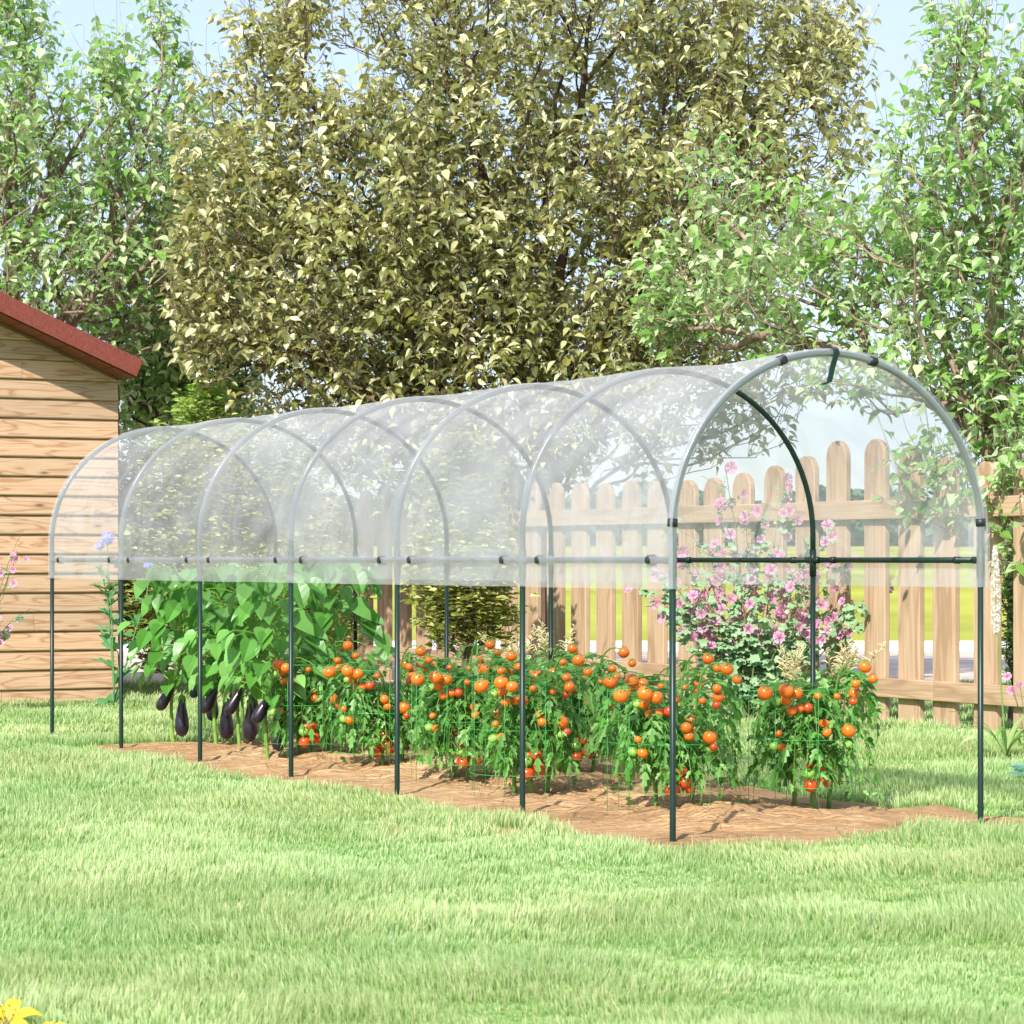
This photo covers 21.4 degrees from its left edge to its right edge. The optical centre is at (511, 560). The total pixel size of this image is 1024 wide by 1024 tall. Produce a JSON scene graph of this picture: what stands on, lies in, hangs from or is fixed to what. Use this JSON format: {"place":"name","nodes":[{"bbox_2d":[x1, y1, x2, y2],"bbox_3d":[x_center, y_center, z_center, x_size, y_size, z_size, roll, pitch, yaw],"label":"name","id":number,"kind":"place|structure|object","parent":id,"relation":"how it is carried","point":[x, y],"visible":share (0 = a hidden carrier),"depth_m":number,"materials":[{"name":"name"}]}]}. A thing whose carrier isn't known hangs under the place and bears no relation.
{"place":"outdoors","nodes":[
{"label":"outdoors","id":0,"kind":"place"},
{"bbox_2d":[0,678,1023,1023],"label":"ground","id":1,"kind":"structure","parent":0,"point":[744,1000],"depth_m":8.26,"materials":[{"name":"green plant"}]},
{"bbox_2d":[0,531,30,645],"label":"pink mallow","id":2,"kind":"object","parent":1,"relation":"on","point":[8,629],"visible":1,"depth_m":20.28,"materials":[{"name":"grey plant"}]},
{"bbox_2d":[0,998,42,1023],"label":"yellow lily","id":3,"kind":"object","parent":1,"relation":"on","point":[9,1011],"visible":1,"depth_m":6.56,"materials":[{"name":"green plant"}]},
{"bbox_2d":[44,1021,65,1023],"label":"yellow lily","id":4,"kind":"object","parent":1,"relation":"on","point":[47,1022],"visible":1,"depth_m":6.53,"materials":[{"name":"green plant"}]},
{"bbox_2d":[0,292,142,703],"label":"garden shed","id":5,"kind":"structure","parent":1,"relation":"on","point":[59,405],"depth_m":21.70,"materials":[{"name":"brown wood"}]},
{"bbox_2d":[90,531,153,705],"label":"globe thistle","id":6,"kind":"object","parent":1,"relation":"on","point":[108,642],"visible":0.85,"depth_m":20.90,"materials":[{"name":"green plant"}]},
{"bbox_2d":[137,363,241,552],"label":"lime shrub","id":7,"kind":"object","parent":1,"relation":"on","point":[195,410],"visible":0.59,"depth_m":24.34,"materials":[{"name":"green plant"}]},
{"bbox_2d":[156,569,259,731],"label":"aubergine plant","id":8,"kind":"object","parent":1,"relation":"on","point":[193,693],"visible":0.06,"depth_m":17.93,"materials":[{"name":"green plant"}]},
{"bbox_2d":[117,395,377,676],"bbox_3d":[-2.296,-0.105,22.506,2.358,2.528,1.870,0,0,0],"label":"leafy shrub","id":9,"kind":"object","parent":1,"relation":"on","point":[145,530],"visible":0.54,"depth_m":22.25,"materials":[{"name":"green plant"}]},
{"bbox_2d":[206,565,293,733],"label":"aubergine plant","id":10,"kind":"object","parent":1,"relation":"on","point":[255,703],"visible":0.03,"depth_m":17.56,"materials":[{"name":"green plant"}]},
{"bbox_2d":[261,662,346,758],"bbox_3d":[-1.167,0.886,15.263,0.503,0.620,0.503,0,0,-10],"label":"plant cage","id":11,"kind":"object","parent":1,"relation":"on","point":[287,705],"visible":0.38,"depth_m":15.04,"materials":[{"name":"green metal"}]},
{"bbox_2d":[330,667,423,765],"bbox_3d":[-0.722,0.886,14.496,0.503,0.620,0.503,0,0,-1],"label":"plant cage","id":12,"kind":"object","parent":1,"relation":"on","point":[389,713],"visible":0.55,"depth_m":14.26,"materials":[{"name":"green metal"}]},
{"bbox_2d":[393,406,540,676],"bbox_3d":[-0.357,-0.067,21.500,1.172,2.429,1.042,0,0,0],"label":"leafy shrub","id":13,"kind":"object","parent":1,"relation":"on","point":[478,595],"visible":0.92,"depth_m":21.34,"materials":[{"name":"green plant"}]},
{"bbox_2d":[130,0,889,654],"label":"olive green tree","id":14,"kind":"object","parent":1,"relation":"on","point":[422,312],"visible":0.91,"depth_m":23.46,"materials":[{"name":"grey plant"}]},
{"bbox_2d":[473,630,553,675],"bbox_3d":[0.000,0.844,20.476,0.642,0.634,0.611,0,0,0],"label":"cream astilbe","id":15,"kind":"object","parent":1,"relation":"on","point":[511,647],"visible":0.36,"depth_m":20.47,"materials":[{"name":"beige plant"}]},
{"bbox_2d":[50,347,985,841],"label":"polytunnel","id":16,"kind":"structure","parent":1,"relation":"on","point":[550,559],"depth_m":13.07,"materials":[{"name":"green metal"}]},
{"bbox_2d":[13,738,1022,849],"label":"soil bed","id":17,"kind":"object","parent":1,"relation":"on","point":[581,805],"visible":0.27,"depth_m":12.67,"materials":[{"name":"brown soil"}]},
{"bbox_2d":[117,564,240,742],"bbox_3d":[-1.971,0.587,16.392,0.739,1.139,0.737,0,0,5],"label":"aubergine plant","id":18,"kind":"object","parent":17,"relation":"on","point":[162,580],"visible":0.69,"depth_m":16.33,"materials":[{"name":"green plant"}]},
{"bbox_2d":[158,565,270,743],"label":"aubergine plant","id":19,"kind":"object","parent":17,"relation":"on","point":[174,607],"visible":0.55,"depth_m":16.00,"materials":[{"name":"green plant"}]},
{"bbox_2d":[177,563,312,745],"bbox_3d":[-1.563,0.585,15.939,0.822,1.143,0.734,0,0,36],"label":"aubergine plant","id":20,"kind":"object","parent":17,"relation":"on","point":[250,728],"visible":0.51,"depth_m":15.88,"materials":[{"name":"green plant"}]},
{"bbox_2d":[216,567,345,758],"bbox_3d":[-1.287,0.597,15.169,0.724,1.116,0.723,0,0,-6],"label":"aubergine plant","id":21,"kind":"object","parent":17,"relation":"on","point":[263,586],"visible":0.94,"depth_m":15.10,"materials":[{"name":"green plant"}]},
{"bbox_2d":[227,555,350,726],"bbox_3d":[-1.393,0.563,17.159,0.854,1.189,0.764,0,0,40],"label":"aubergine plant","id":22,"kind":"object","parent":17,"relation":"on","point":[342,607],"visible":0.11,"depth_m":17.04,"materials":[{"name":"green plant"}]},
{"bbox_2d":[255,639,359,755],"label":"tomato plant","id":23,"kind":"object","parent":17,"relation":"on","point":[309,731],"visible":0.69,"depth_m":15.10,"materials":[{"name":"green plant"}]},
{"bbox_2d":[283,556,400,729],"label":"aubergine plant","id":24,"kind":"object","parent":17,"relation":"on","point":[329,575],"visible":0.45,"depth_m":16.87,"materials":[{"name":"green plant"}]},
{"bbox_2d":[314,644,443,765],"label":"tomato plant","id":25,"kind":"object","parent":17,"relation":"on","point":[360,684],"visible":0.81,"depth_m":14.37,"materials":[{"name":"green plant"}]},
{"bbox_2d":[406,659,489,738],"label":"plant cage","id":26,"kind":"object","parent":17,"relation":"on","point":[488,661],"visible":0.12,"depth_m":15.49,"materials":[{"name":"green metal"}]},
{"bbox_2d":[400,638,505,750],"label":"tomato plant","id":27,"kind":"object","parent":17,"relation":"on","point":[489,644],"visible":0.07,"depth_m":15.53,"materials":[{"name":"green plant"}]},
{"bbox_2d":[410,673,508,786],"bbox_3d":[-0.264,0.886,13.729,0.503,0.620,0.503,0,0,-14],"label":"plant cage","id":28,"kind":"object","parent":17,"relation":"on","point":[416,763],"visible":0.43,"depth_m":13.60,"materials":[{"name":"green metal"}]},
{"bbox_2d":[402,649,527,779],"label":"tomato plant","id":29,"kind":"object","parent":17,"relation":"on","point":[449,695],"visible":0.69,"depth_m":13.58,"materials":[{"name":"green plant"}]},
{"bbox_2d":[480,664,566,748],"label":"plant cage","id":30,"kind":"object","parent":17,"relation":"on","point":[532,667],"visible":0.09,"depth_m":14.67,"materials":[{"name":"green metal"}]},
{"bbox_2d":[458,653,595,793],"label":"tomato plant","id":31,"kind":"object","parent":17,"relation":"on","point":[562,720],"visible":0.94,"depth_m":12.91,"materials":[{"name":"green plant"}]},
{"bbox_2d":[480,642,586,758],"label":"tomato plant","id":32,"kind":"object","parent":17,"relation":"on","point":[572,648],"visible":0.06,"depth_m":14.78,"materials":[{"name":"green plant"}]},
{"bbox_2d":[518,646,635,771],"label":"tomato plant","id":33,"kind":"object","parent":17,"relation":"on","point":[623,652],"visible":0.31,"depth_m":13.97,"materials":[{"name":"green plant"}]},
{"bbox_2d":[585,651,726,784],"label":"tomato plant","id":34,"kind":"object","parent":17,"relation":"on","point":[610,681],"visible":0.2,"depth_m":13.25,"materials":[{"name":"green plant"}]},
{"bbox_2d":[586,661,750,805],"bbox_3d":[0.704,0.801,12.065,0.751,0.716,0.572,0,0,-4],"label":"tomato plant","id":35,"kind":"object","parent":17,"relation":"on","point":[648,710],"visible":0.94,"depth_m":11.96,"materials":[{"name":"green plant"}]},
{"bbox_2d":[747,685,857,811],"bbox_3d":[1.322,0.886,12.356,0.503,0.620,0.503,0,0,-38],"label":"plant cage","id":36,"kind":"object","parent":17,"relation":"on","point":[818,740],"visible":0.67,"depth_m":12.15,"materials":[{"name":"green metal"}]},
{"bbox_2d":[740,659,882,808],"bbox_3d":[1.361,0.801,12.333,0.660,0.715,0.579,0,0,-3],"label":"tomato plant","id":37,"kind":"object","parent":17,"relation":"on","point":[803,723],"visible":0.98,"depth_m":12.24,"materials":[{"name":"green plant"}]},
{"bbox_2d":[470,679,573,798],"bbox_3d":[0.046,0.886,13.039,0.503,0.620,0.503,0,0,-9],"label":"plant cage","id":38,"kind":"object","parent":1,"relation":"on","point":[504,741],"visible":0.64,"depth_m":12.81,"materials":[{"name":"green metal"}]},
{"bbox_2d":[515,619,585,681],"bbox_3d":[0.309,0.804,20.805,0.610,0.713,0.658,0,0,0],"label":"cream astilbe","id":39,"kind":"object","parent":1,"relation":"on","point":[542,633],"visible":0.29,"depth_m":20.78,"materials":[{"name":"beige plant"}]},
{"bbox_2d":[525,670,616,770],"bbox_3d":[0.298,0.886,14.102,0.503,0.620,0.503,0,0,-38],"label":"plant cage","id":40,"kind":"object","parent":1,"relation":"on","point":[579,759],"visible":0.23,"depth_m":13.86,"materials":[{"name":"green metal"}]},
{"bbox_2d":[603,676,703,789],"bbox_3d":[0.695,0.886,13.341,0.503,0.620,0.503,0,0,-38],"label":"plant cage","id":41,"kind":"object","parent":1,"relation":"on","point":[610,725],"visible":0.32,"depth_m":13.44,"materials":[{"name":"green metal"}]},
{"bbox_2d":[607,687,719,811],"bbox_3d":[0.675,0.886,12.068,0.503,0.620,0.503,0,0,-33],"label":"plant cage","id":42,"kind":"object","parent":1,"relation":"on","point":[697,793],"visible":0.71,"depth_m":12.05,"materials":[{"name":"green metal"}]},
{"bbox_2d":[316,439,1023,730],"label":"picket fence","id":43,"kind":"object","parent":1,"relation":"on","point":[945,690],"visible":0.59,"depth_m":19.97,"materials":[{"name":"brown wood"}]},
{"bbox_2d":[624,460,893,719],"bbox_3d":[1.778,0.256,19.235,1.955,1.894,0.915,0,0,0],"label":"pink mallow","id":44,"kind":"object","parent":1,"relation":"on","point":[756,648],"visible":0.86,"depth_m":19.09,"materials":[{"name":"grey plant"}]},
{"bbox_2d":[749,641,832,725],"bbox_3d":[1.823,0.840,17.589,0.604,0.641,0.604,0,0,0],"label":"cream astilbe","id":45,"kind":"object","parent":1,"relation":"on","point":[793,671],"visible":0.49,"depth_m":17.60,"materials":[{"name":"beige plant"}]},
{"bbox_2d":[588,0,1023,655],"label":"bright green tree","id":46,"kind":"object","parent":1,"relation":"on","point":[942,260],"visible":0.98,"depth_m":19.44,"materials":[{"name":"green plant"}]},
{"bbox_2d":[804,639,888,725],"bbox_3d":[2.166,0.840,17.911,0.631,0.642,0.611,0,0,0],"label":"cream astilbe","id":47,"kind":"object","parent":1,"relation":"on","point":[844,661],"visible":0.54,"depth_m":17.88,"materials":[{"name":"beige plant"}]},
{"bbox_2d":[949,546,1023,756],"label":"foxtail lily","id":48,"kind":"object","parent":1,"relation":"on","point":[1010,740],"visible":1,"depth_m":15.57,"materials":[{"name":"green plant"}]},
{"bbox_2d":[1002,521,1012,720],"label":"leafy shrub","id":49,"kind":"object","parent":1,"relation":"on","point":[1007,592],"visible":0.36,"depth_m":18.87,"materials":[{"name":"green plant"}]},
{"bbox_2d":[1003,672,1023,734],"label":"pale pink cosmos","id":50,"kind":"object","parent":1,"relation":"on","point":[1008,678],"visible":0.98,"depth_m":16.07,"materials":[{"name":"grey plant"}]},
{"bbox_2d":[1005,762,1023,777],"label":"blue green plant","id":51,"kind":"object","parent":1,"relation":"on","point":[1018,769],"visible":0.91,"depth_m":13.86,"materials":[{"name":"green plant"}]},
{"bbox_2d":[0,0,1023,502],"label":"sky","id":52,"kind":"structure","parent":0,"point":[817,428],"materials":[{"name":"blue"}]},
{"bbox_2d":[118,651,1010,683],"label":"path","id":53,"kind":"structure","parent":0,"point":[966,665],"depth_m":29.64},
{"bbox_2d":[0,0,259,366],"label":"bright green tree","id":54,"kind":"object","parent":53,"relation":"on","point":[23,242],"visible":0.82,"depth_m":25.16,"materials":[{"name":"green plant"}]},
{"bbox_2d":[62,74,466,672],"bbox_3d":[-2.479,-1.873,27.504,4.264,6.113,3.179,0,0,0],"label":"green tree","id":55,"kind":"object","parent":53,"relation":"on","point":[150,397],"visible":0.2,"depth_m":26.97,"materials":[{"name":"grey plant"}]},
{"bbox_2d":[118,641,1008,650],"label":"kerb","id":56,"kind":"structure","parent":53,"relation":"on","point":[964,645],"depth_m":34.96,"materials":[{"name":"grey concrete"}]},
{"bbox_2d":[123,545,1006,640],"bbox_3d":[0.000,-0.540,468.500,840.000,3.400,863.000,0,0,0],"label":"field","id":57,"kind":"structure","parent":0,"point":[966,598],"depth_m":81.35,"materials":[{"name":"plant"}]},
{"bbox_2d":[119,484,1002,546],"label":"distant wood","id":58,"kind":"object","parent":57,"relation":"on","point":[857,532],"visible":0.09,"depth_m":292.59,"materials":[{"name":"green plant"}]}
]}

